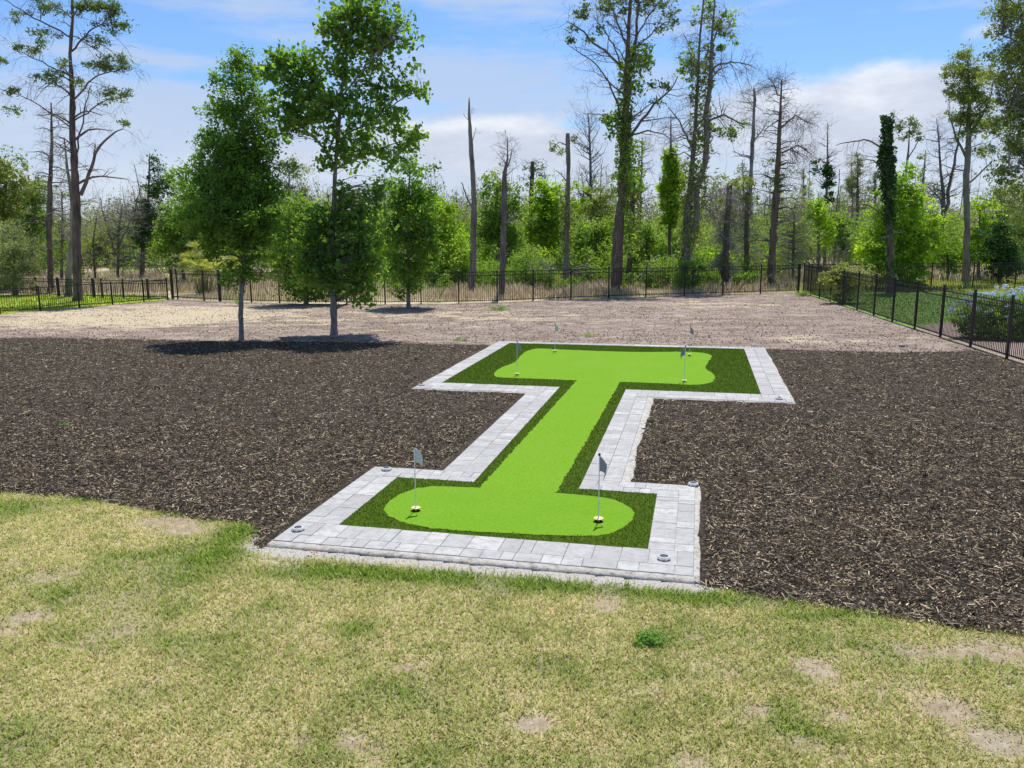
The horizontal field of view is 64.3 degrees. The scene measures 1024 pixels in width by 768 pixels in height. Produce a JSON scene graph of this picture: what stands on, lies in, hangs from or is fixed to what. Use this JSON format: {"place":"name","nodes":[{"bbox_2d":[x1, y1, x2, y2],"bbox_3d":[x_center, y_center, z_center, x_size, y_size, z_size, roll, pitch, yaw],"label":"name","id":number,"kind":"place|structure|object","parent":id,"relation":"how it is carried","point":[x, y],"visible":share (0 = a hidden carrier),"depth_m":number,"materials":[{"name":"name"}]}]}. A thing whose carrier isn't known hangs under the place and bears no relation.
{"place":"outdoors","nodes":[
{"label":"outdoors","id":0,"kind":"place"},
{"bbox_2d":[0,295,166,314],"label":"side yard","id":1,"kind":"structure","parent":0,"point":[35,300],"depth_m":43.93,"materials":[{"name":"green plant"}]},
{"bbox_2d":[0,217,50,295],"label":"grey green bush","id":2,"kind":"object","parent":1,"relation":"on","point":[12,278],"visible":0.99,"depth_m":49.19,"materials":[{"name":"green plant"}]},
{"bbox_2d":[35,129,101,296],"bbox_3d":[-26.008,-10.092,48.252,3.480,9.971,3.576,-5,11,-23],"label":"dead tree","id":3,"kind":"object","parent":1,"relation":"on","point":[68,274],"visible":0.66,"depth_m":47.97,"materials":[{"name":"wood"}]},
{"bbox_2d":[0,0,150,300],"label":"tall pine","id":4,"kind":"object","parent":1,"relation":"on","point":[105,66],"visible":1,"depth_m":43.10,"materials":[{"name":"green plant"}]},
{"bbox_2d":[1,277,166,297],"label":"metal fence","id":5,"kind":"object","parent":1,"relation":"on","point":[92,281],"visible":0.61,"depth_m":47.77,"materials":[{"name":"metal"}]},
{"bbox_2d":[0,278,168,313],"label":"metal fence","id":6,"kind":"object","parent":1,"relation":"on","point":[112,302],"visible":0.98,"depth_m":41.59,"materials":[{"name":"metal"}]},
{"bbox_2d":[0,250,1011,567],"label":"ground","id":7,"kind":"structure","parent":0,"point":[104,268],"depth_m":47.43,"materials":[{"name":"brown soil"}]},
{"bbox_2d":[0,144,46,275],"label":"broadleaf tree","id":8,"kind":"object","parent":7,"relation":"on","point":[7,202],"visible":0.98,"depth_m":53.39,"materials":[{"name":"green plant"}]},
{"bbox_2d":[7,178,59,276],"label":"broadleaf tree","id":9,"kind":"object","parent":7,"relation":"on","point":[34,227],"visible":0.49,"depth_m":64.23,"materials":[{"name":"green plant"}]},
{"bbox_2d":[19,102,83,292],"bbox_3d":[-29.079,-11.682,51.668,3.647,11.859,3.656,3,11,19],"label":"dead pine","id":10,"kind":"object","parent":7,"relation":"on","point":[49,223],"visible":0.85,"depth_m":51.57,"materials":[{"name":"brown plant"}]},
{"bbox_2d":[23,179,99,278],"bbox_3d":[-32.671,-10.953,58.895,5.430,7.822,4.634,-3,11,-16],"label":"dry thicket","id":11,"kind":"object","parent":7,"relation":"on","point":[61,247],"visible":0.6,"depth_m":58.83,"materials":[{"name":"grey plant"}]},
{"bbox_2d":[81,218,114,280],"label":"broadleaf tree","id":12,"kind":"object","parent":7,"relation":"on","point":[91,246],"visible":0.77,"depth_m":61.09,"materials":[{"name":"green plant"}]},
{"bbox_2d":[65,180,166,277],"bbox_3d":[-29.261,-11.425,61.234,7.334,7.855,5.818,0,11,0],"label":"dry thicket","id":13,"kind":"object","parent":7,"relation":"on","point":[117,238],"visible":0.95,"depth_m":60.85,"materials":[{"name":"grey plant"}]},
{"bbox_2d":[122,149,178,276],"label":"dark evergreen","id":14,"kind":"object","parent":7,"relation":"on","point":[158,188],"visible":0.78,"depth_m":62.21,"materials":[{"name":"green plant"}]},
{"bbox_2d":[145,165,220,280],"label":"broadleaf tree","id":15,"kind":"object","parent":7,"relation":"on","point":[176,246],"visible":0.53,"depth_m":56.50,"materials":[{"name":"green plant"}]},
{"bbox_2d":[165,239,226,293],"bbox_3d":[-19.149,-7.264,50.129,3.611,3.397,3.640,4,11,21],"label":"palmetto","id":16,"kind":"object","parent":7,"relation":"on","point":[197,265],"visible":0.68,"depth_m":49.54,"materials":[{"name":"green plant"}]},
{"bbox_2d":[205,251,239,290],"bbox_3d":[-18.559,-7.379,52.490,3.366,2.755,3.427,0,11,0],"label":"palmetto","id":17,"kind":"object","parent":7,"relation":"on","point":[230,258],"visible":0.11,"depth_m":52.73,"materials":[{"name":"green plant"}]},
{"bbox_2d":[262,153,320,274],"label":"feathery tree","id":18,"kind":"object","parent":7,"relation":"on","point":[299,176],"visible":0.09,"depth_m":58.17,"materials":[{"name":"green plant"}]},
{"bbox_2d":[363,193,476,281],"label":"broadleaf tree","id":19,"kind":"object","parent":7,"relation":"on","point":[447,227],"visible":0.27,"depth_m":53.77,"materials":[{"name":"green plant"}]},
{"bbox_2d":[448,189,468,227],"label":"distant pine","id":20,"kind":"object","parent":7,"relation":"on","point":[456,198],"visible":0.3,"depth_m":83.78,"materials":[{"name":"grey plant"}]},
{"bbox_2d":[438,229,481,287],"bbox_3d":[-3.404,-8.116,53.308,3.122,3.971,2.095,0,11,0],"label":"broadleaf shrub","id":21,"kind":"object","parent":7,"relation":"on","point":[458,241],"visible":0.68,"depth_m":53.17,"materials":[{"name":"green plant"}]},
{"bbox_2d":[461,97,481,290],"bbox_3d":[-2.432,-11.349,49.557,1.003,11.729,1.353,9,14,41],"label":"dead snag","id":22,"kind":"object","parent":7,"relation":"on","point":[473,249],"visible":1,"depth_m":49.65,"materials":[{"name":"grey plant"}]},
{"bbox_2d":[0,220,942,288],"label":"dry brush","id":23,"kind":"object","parent":7,"relation":"on","point":[832,261],"visible":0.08,"depth_m":63.39,"materials":[{"name":"brown plant"}]},
{"bbox_2d":[169,263,800,304],"bbox_3d":[-0.812,-5.531,45.129,36.961,1.815,5.445,-1,11,-4],"label":"metal fence","id":24,"kind":"object","parent":7,"relation":"on","point":[219,290],"visible":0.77,"depth_m":45.04,"materials":[{"name":"metal"}]},
{"bbox_2d":[476,163,530,260],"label":"broadleaf tree","id":25,"kind":"object","parent":7,"relation":"on","point":[490,233],"visible":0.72,"depth_m":58.35,"materials":[{"name":"green plant"}]},
{"bbox_2d":[0,194,1015,276],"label":"green thicket","id":26,"kind":"object","parent":7,"relation":"on","point":[674,237],"visible":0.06,"depth_m":67.60,"materials":[{"name":"green plant"}]},
{"bbox_2d":[0,236,1021,285],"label":"lime growth","id":27,"kind":"object","parent":7,"relation":"on","point":[547,252],"visible":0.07,"depth_m":58.70,"materials":[{"name":"green plant"}]},
{"bbox_2d":[0,198,1023,272],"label":"wood","id":28,"kind":"object","parent":7,"relation":"on","point":[83,239],"visible":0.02,"depth_m":81.86,"materials":[{"name":"green plant"}]},
{"bbox_2d":[492,130,531,297],"bbox_3d":[-0.018,-9.352,45.195,1.954,9.330,2.035,-9,14,-39],"label":"dead snag","id":29,"kind":"object","parent":7,"relation":"on","point":[504,212],"visible":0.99,"depth_m":44.88,"materials":[{"name":"grey wood"}]},
{"bbox_2d":[1,260,1023,302],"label":"tall meadow grass","id":30,"kind":"structure","parent":7,"relation":"on","point":[446,293],"depth_m":50.49,"materials":[{"name":"plant"}]},
{"bbox_2d":[11,155,1023,264],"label":"wood","id":31,"kind":"object","parent":7,"relation":"on","point":[523,200],"visible":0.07,"depth_m":104.97,"materials":[{"name":"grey plant"}]},
{"bbox_2d":[42,158,1014,270],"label":"dead trunks","id":32,"kind":"object","parent":7,"relation":"on","point":[836,207],"visible":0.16,"depth_m":90.94,"materials":[{"name":"grey wood"}]},
{"bbox_2d":[505,245,552,286],"bbox_3d":[1.080,-7.280,51.320,3.434,2.998,2.220,0,11,0],"label":"grey green bush","id":33,"kind":"object","parent":7,"relation":"on","point":[539,273],"visible":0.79,"depth_m":51.18,"materials":[{"name":"green plant"}]},
{"bbox_2d":[36,236,1023,292],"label":"green growth","id":34,"kind":"object","parent":7,"relation":"on","point":[576,262],"visible":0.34,"depth_m":53.76,"materials":[{"name":"green plant"}]},
{"bbox_2d":[516,157,550,260],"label":"tree","id":35,"kind":"object","parent":7,"relation":"on","point":[532,170],"visible":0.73,"depth_m":64.04,"materials":[{"name":"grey plant"}]},
{"bbox_2d":[516,173,590,267],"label":"broadleaf tree","id":36,"kind":"object","parent":7,"relation":"on","point":[547,221],"visible":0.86,"depth_m":61.22,"materials":[{"name":"green plant"}]},
{"bbox_2d":[536,257,586,280],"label":"fallen branch","id":37,"kind":"object","parent":7,"relation":"on","point":[558,269],"visible":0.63,"depth_m":52.54,"materials":[{"name":"grey plant"}]},
{"bbox_2d":[549,133,579,288],"bbox_3d":[3.299,-11.108,52.855,1.955,9.959,1.515,7,13,35],"label":"dead snag","id":38,"kind":"object","parent":7,"relation":"on","point":[566,238],"visible":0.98,"depth_m":52.60,"materials":[{"name":"wood"}]},
{"bbox_2d":[561,254,609,277],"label":"fallen branch","id":39,"kind":"object","parent":7,"relation":"on","point":[576,267],"visible":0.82,"depth_m":52.39,"materials":[{"name":"grey plant"}]},
{"bbox_2d":[570,102,611,224],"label":"dead tree","id":40,"kind":"object","parent":7,"relation":"on","point":[591,177],"visible":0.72,"depth_m":73.36,"materials":[{"name":"grey plant"}]},
{"bbox_2d":[556,215,626,282],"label":"broadleaf tree","id":41,"kind":"object","parent":7,"relation":"on","point":[595,231],"visible":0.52,"depth_m":56.77,"materials":[{"name":"green plant"}]},
{"bbox_2d":[571,173,617,242],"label":"broadleaf tree","id":42,"kind":"object","parent":7,"relation":"on","point":[599,201],"visible":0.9,"depth_m":62.28,"materials":[{"name":"green plant"}]},
{"bbox_2d":[531,0,705,290],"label":"vine tree","id":43,"kind":"object","parent":7,"relation":"on","point":[625,116],"visible":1,"depth_m":48.12,"materials":[{"name":"green plant"}]},
{"bbox_2d":[623,163,646,284],"bbox_3d":[8.011,-10.707,54.787,1.972,8.393,2.438,4,11,20],"label":"vine snag","id":44,"kind":"object","parent":7,"relation":"on","point":[633,201],"visible":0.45,"depth_m":54.69,"materials":[{"name":"green plant"}]},
{"bbox_2d":[626,133,656,259],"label":"dead tree","id":45,"kind":"object","parent":7,"relation":"on","point":[642,159],"visible":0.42,"depth_m":75.71,"materials":[{"name":"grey plant"}]},
{"bbox_2d":[623,218,676,267],"bbox_3d":[9.945,-9.733,59.062,4.520,4.896,3.187,0,11,0],"label":"broadleaf shrub","id":46,"kind":"object","parent":7,"relation":"on","point":[648,231],"visible":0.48,"depth_m":58.90,"materials":[{"name":"green plant"}]},
{"bbox_2d":[638,256,671,278],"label":"fallen branch","id":47,"kind":"object","parent":7,"relation":"on","point":[651,268],"visible":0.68,"depth_m":52.35,"materials":[{"name":"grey plant"}]},
{"bbox_2d":[654,113,687,283],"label":"broadleaf tree","id":48,"kind":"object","parent":7,"relation":"on","point":[667,187],"depth_m":56.15,"materials":[{"name":"green plant"}]},
{"bbox_2d":[671,253,720,290],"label":"weedy bush","id":49,"kind":"object","parent":7,"relation":"on","point":[690,263],"visible":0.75,"depth_m":49.98,"materials":[{"name":"green plant"}]},
{"bbox_2d":[654,0,765,288],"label":"tree","id":50,"kind":"object","parent":7,"relation":"on","point":[688,230],"visible":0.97,"depth_m":49.73,"materials":[{"name":"green plant"}]},
{"bbox_2d":[733,155,753,223],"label":"distant pine","id":51,"kind":"object","parent":7,"relation":"on","point":[742,165],"visible":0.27,"depth_m":87.37,"materials":[{"name":"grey plant"}]},
{"bbox_2d":[726,75,776,239],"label":"dead tree","id":52,"kind":"object","parent":7,"relation":"on","point":[751,157],"visible":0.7,"depth_m":69.45,"materials":[{"name":"grey plant"}]},
{"bbox_2d":[790,169,815,215],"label":"distant pine","id":53,"kind":"object","parent":7,"relation":"on","point":[810,183],"visible":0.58,"depth_m":87.53,"materials":[{"name":"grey plant"}]},
{"bbox_2d":[807,114,848,266],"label":"tree","id":54,"kind":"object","parent":7,"relation":"on","point":[826,172],"depth_m":71.68,"materials":[{"name":"green plant"}]},
{"bbox_2d":[820,207,861,262],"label":"broadleaf tree","id":55,"kind":"object","parent":7,"relation":"on","point":[842,233],"visible":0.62,"depth_m":68.45,"materials":[{"name":"green plant"}]},
{"bbox_2d":[839,160,866,224],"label":"distant pine","id":56,"kind":"object","parent":7,"relation":"on","point":[851,216],"visible":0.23,"depth_m":95.66,"materials":[{"name":"green plant"}]},
{"bbox_2d":[837,148,875,235],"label":"grey pine","id":57,"kind":"object","parent":7,"relation":"on","point":[851,183],"visible":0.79,"depth_m":81.61,"materials":[{"name":"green plant"}]},
{"bbox_2d":[861,168,881,224],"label":"grey pine","id":58,"kind":"object","parent":7,"relation":"on","point":[874,187],"visible":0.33,"depth_m":85.58,"materials":[{"name":"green plant"}]},
{"bbox_2d":[894,114,925,207],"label":"slim tree","id":59,"kind":"object","parent":7,"relation":"on","point":[909,132],"visible":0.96,"depth_m":75.01,"materials":[{"name":"green plant"}]},
{"bbox_2d":[803,262,1023,360],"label":"metal fence","id":60,"kind":"object","parent":7,"relation":"on","point":[903,318],"visible":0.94,"depth_m":29.37,"materials":[{"name":"metal"}]},
{"bbox_2d":[912,150,934,233],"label":"feathery tree","id":61,"kind":"object","parent":7,"relation":"on","point":[924,167],"visible":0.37,"depth_m":73.62,"materials":[{"name":"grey plant"}]},
{"bbox_2d":[917,105,975,269],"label":"dead tree","id":62,"kind":"object","parent":7,"relation":"on","point":[944,201],"visible":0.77,"depth_m":67.90,"materials":[{"name":"grey plant"}]},
{"bbox_2d":[0,337,1023,636],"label":"mulch bed","id":63,"kind":"object","parent":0,"point":[472,400],"visible":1,"depth_m":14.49,"materials":[{"name":"brown wood"}]},
{"bbox_2d":[266,341,795,583],"bbox_3d":[1.714,0.381,17.656,8.620,0.110,18.162,2,11,13],"label":"paver border","id":64,"kind":"object","parent":63,"relation":"on","point":[674,532],"visible":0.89,"depth_m":10.61,"materials":[{"name":"stone"}]},
{"bbox_2d":[291,525,304,531],"bbox_3d":[-2.612,1.764,9.932,0.160,0.040,0.160,10,14,43],"label":"ground light","id":65,"kind":"object","parent":64,"relation":"on","point":[298,528],"visible":1,"depth_m":9.88,"materials":[{"name":"metal"}]},
{"bbox_2d":[339,343,760,548],"bbox_3d":[1.663,0.292,17.814,7.449,0.028,16.984,2,11,13],"label":"putting green","id":66,"kind":"object","parent":64,"relation":"on","point":[525,484],"visible":0.99,"depth_m":12.98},
{"bbox_2d":[411,445,422,511],"bbox_3d":[-1.235,1.215,10.537,0.173,0.884,0.132,0,11,0],"label":"flagstick","id":67,"kind":"object","parent":66,"relation":"on","point":[418,457],"visible":1,"depth_m":10.51,"materials":[{"name":"metal"}]},
{"bbox_2d":[593,453,606,522],"bbox_3d":[1.098,1.282,10.111,0.169,0.884,0.140,0,11,0],"label":"flagstick","id":68,"kind":"object","parent":66,"relation":"on","point":[602,468],"visible":1,"depth_m":10.09,"materials":[{"name":"white metal"}]},
{"bbox_2d":[681,345,686,381],"bbox_3d":[4.133,-0.488,19.565,0.174,0.884,0.132,0,11,0],"label":"flagstick","id":69,"kind":"object","parent":66,"relation":"on","point":[683,351],"visible":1,"depth_m":19.54,"materials":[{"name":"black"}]},
{"bbox_2d":[657,554,670,561],"bbox_3d":[1.677,1.916,8.991,0.160,0.040,0.160,-2,11,-11],"label":"ground light","id":70,"kind":"object","parent":64,"relation":"on","point":[663,557],"visible":1,"depth_m":8.95,"materials":[{"name":"metal"}]},
{"bbox_2d":[688,481,698,486],"bbox_3d":[2.587,1.424,11.616,0.160,0.040,0.160,-2,11,-7],"label":"ground light","id":71,"kind":"object","parent":64,"relation":"on","point":[693,484],"visible":1,"depth_m":11.57,"materials":[{"name":"metal"}]},
{"bbox_2d":[0,481,1023,767],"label":"lawn","id":72,"kind":"structure","parent":0,"point":[926,703],"depth_m":6.88,"materials":[{"name":"plant"}]},
{"bbox_2d":[632,627,670,650],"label":"weed","id":73,"kind":"object","parent":72,"relation":"on","point":[650,639],"visible":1,"depth_m":7.22,"materials":[{"name":"green plant"}]},
{"bbox_2d":[0,292,1023,365],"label":"bare dirt","id":74,"kind":"structure","parent":0,"point":[212,308],"depth_m":33.32,"materials":[{"name":"beige soil"}]},
{"bbox_2d":[157,41,304,340],"bbox_3d":[-9.563,-6.268,27.171,4.272,9.928,4.019,7,13,36],"label":"young oak","id":75,"kind":"object","parent":74,"relation":"on","point":[235,207],"visible":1,"depth_m":26.77,"materials":[{"name":"green plant"}]},
{"bbox_2d":[255,189,349,304],"bbox_3d":[-10.842,-7.012,42.024,5.262,5.990,3.538,0,11,0],"label":"rounded shrub tree","id":76,"kind":"object","parent":74,"relation":"on","point":[305,294],"visible":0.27,"depth_m":41.51,"materials":[{"name":"green plant"}]},
{"bbox_2d":[253,0,433,334],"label":"sweetgum tree","id":77,"kind":"object","parent":74,"relation":"on","point":[331,257],"visible":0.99,"depth_m":28.29,"materials":[{"name":"green plant"}]},
{"bbox_2d":[372,144,447,307],"bbox_3d":[-5.083,-7.588,39.639,4.037,7.920,3.285,0,11,0],"label":"young oak","id":78,"kind":"object","parent":74,"relation":"on","point":[419,201],"visible":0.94,"depth_m":39.45,"materials":[{"name":"green plant"}]},
{"bbox_2d":[488,305,511,310],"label":"weed","id":79,"kind":"object","parent":74,"relation":"on","point":[500,308],"visible":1,"depth_m":38.70,"materials":[{"name":"green plant"}]},
{"bbox_2d":[793,290,810,295],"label":"weed","id":80,"kind":"object","parent":74,"relation":"on","point":[806,293],"visible":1,"depth_m":46.34,"materials":[{"name":"green plant"}]},
{"bbox_2d":[0,0,1023,244],"label":"sky","id":81,"kind":"structure","parent":0,"point":[863,61],"materials":[{"name":"blue"}]},
{"bbox_2d":[758,277,1023,291],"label":"field","id":82,"kind":"structure","parent":0,"point":[910,290],"depth_m":51.83,"materials":[{"name":"green plant"}]},
{"bbox_2d":[703,174,747,284],"bbox_3d":[14.258,-9.879,54.184,3.224,7.925,3.408,9,14,42],"label":"dead snag","id":83,"kind":"object","parent":82,"relation":"on","point":[725,242],"visible":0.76,"depth_m":53.76,"materials":[{"name":"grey plant"}]},
{"bbox_2d":[730,172,766,280],"bbox_3d":[16.518,-10.513,56.926,3.397,8.452,2.831,6,12,31],"label":"dead snag","id":84,"kind":"object","parent":82,"relation":"on","point":[746,199],"visible":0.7,"depth_m":56.79,"materials":[{"name":"grey plant"}]},
{"bbox_2d":[731,60,831,284],"bbox_3d":[18.090,-13.895,54.490,6.609,14.702,4.844,0,11,0],"label":"dead tree","id":85,"kind":"object","parent":82,"relation":"on","point":[773,214],"visible":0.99,"depth_m":54.15,"materials":[{"name":"grey plant"}]},
{"bbox_2d":[748,186,822,276],"bbox_3d":[20.075,-10.772,58.769,5.298,6.941,4.267,-4,11,-19],"label":"dry thicket","id":86,"kind":"object","parent":82,"relation":"on","point":[793,241],"visible":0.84,"depth_m":58.86,"materials":[{"name":"grey plant"}]},
{"bbox_2d":[767,254,810,277],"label":"fallen branch","id":87,"kind":"object","parent":82,"relation":"on","point":[775,272],"visible":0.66,"depth_m":52.40,"materials":[{"name":"grey plant"}]},
{"bbox_2d":[796,196,841,270],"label":"broadleaf tree","id":88,"kind":"object","parent":82,"relation":"on","point":[818,212],"visible":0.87,"depth_m":64.38,"materials":[{"name":"green plant"}]},
{"bbox_2d":[849,160,956,287],"bbox_3d":[24.496,-9.921,51.093,6.327,8.040,3.616,0,11,0],"label":"broadleaf tree","id":89,"kind":"object","parent":82,"relation":"on","point":[914,247],"visible":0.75,"depth_m":50.69,"materials":[{"name":"green plant"}]},
{"bbox_2d":[807,261,1023,290],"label":"metal fence","id":90,"kind":"object","parent":82,"relation":"on","point":[953,266],"visible":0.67,"depth_m":49.71,"materials":[{"name":"metal"}]},
{"bbox_2d":[925,225,977,278],"bbox_3d":[31.500,-9.506,59.312,4.303,4.155,2.538,0,11,0],"label":"broadleaf shrub","id":91,"kind":"object","parent":82,"relation":"on","point":[948,242],"visible":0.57,"depth_m":59.05,"materials":[{"name":"green plant"}]},
{"bbox_2d":[933,39,1002,283],"bbox_3d":[30.283,-14.524,54.393,4.814,15.898,3.429,0,11,0],"label":"tall olive tree","id":92,"kind":"object","parent":82,"relation":"on","point":[970,95],"visible":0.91,"depth_m":53.51,"materials":[{"name":"green plant"}]},
{"bbox_2d":[944,194,1011,278],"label":"broadleaf tree","id":93,"kind":"object","parent":82,"relation":"on","point":[978,208],"visible":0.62,"depth_m":58.76,"materials":[{"name":"green plant"}]},
{"bbox_2d":[970,210,1023,282],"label":"dark evergreen","id":94,"kind":"object","parent":82,"relation":"on","point":[1008,252],"visible":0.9,"depth_m":54.99,"materials":[{"name":"green plant"}]},
{"bbox_2d":[986,181,1023,270],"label":"broadleaf tree","id":95,"kind":"object","parent":82,"relation":"on","point":[1020,236],"visible":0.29,"depth_m":62.66,"materials":[{"name":"green plant"}]},
{"bbox_2d":[808,292,1023,363],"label":"neighbour lawn","id":96,"kind":"structure","parent":0,"point":[919,315],"depth_m":39.53,"materials":[{"name":"green plant"}]},
{"bbox_2d":[816,260,875,303],"bbox_3d":[17.003,-5.125,41.260,3.054,2.280,2.089,0,11,0],"label":"variegated shrub","id":97,"kind":"object","parent":96,"relation":"on","point":[831,279],"visible":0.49,"depth_m":41.17,"materials":[{"name":"green plant"}]},
{"bbox_2d":[836,109,906,291],"bbox_3d":[21.313,-10.682,47.956,4.559,10.745,2.767,0,11,0],"label":"ivy trunk","id":98,"kind":"object","parent":96,"relation":"on","point":[886,157],"visible":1,"depth_m":47.57,"materials":[{"name":"green plant"}]},
{"bbox_2d":[916,322,1023,362],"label":"gravel bed","id":99,"kind":"object","parent":96,"relation":"on","point":[974,346],"visible":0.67,"depth_m":26.66,"materials":[{"name":"grey gravel"}]},
{"bbox_2d":[947,280,1023,339],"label":"flowering shrub","id":100,"kind":"object","parent":99,"relation":"on","point":[1008,295],"visible":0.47,"depth_m":27.28,"materials":[{"name":"green plant"}]},
{"bbox_2d":[970,0,1023,233],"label":"olive tree","id":101,"kind":"object","parent":96,"relation":"on","point":[1013,103],"visible":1,"depth_m":40.97,"materials":[{"name":"green plant"}]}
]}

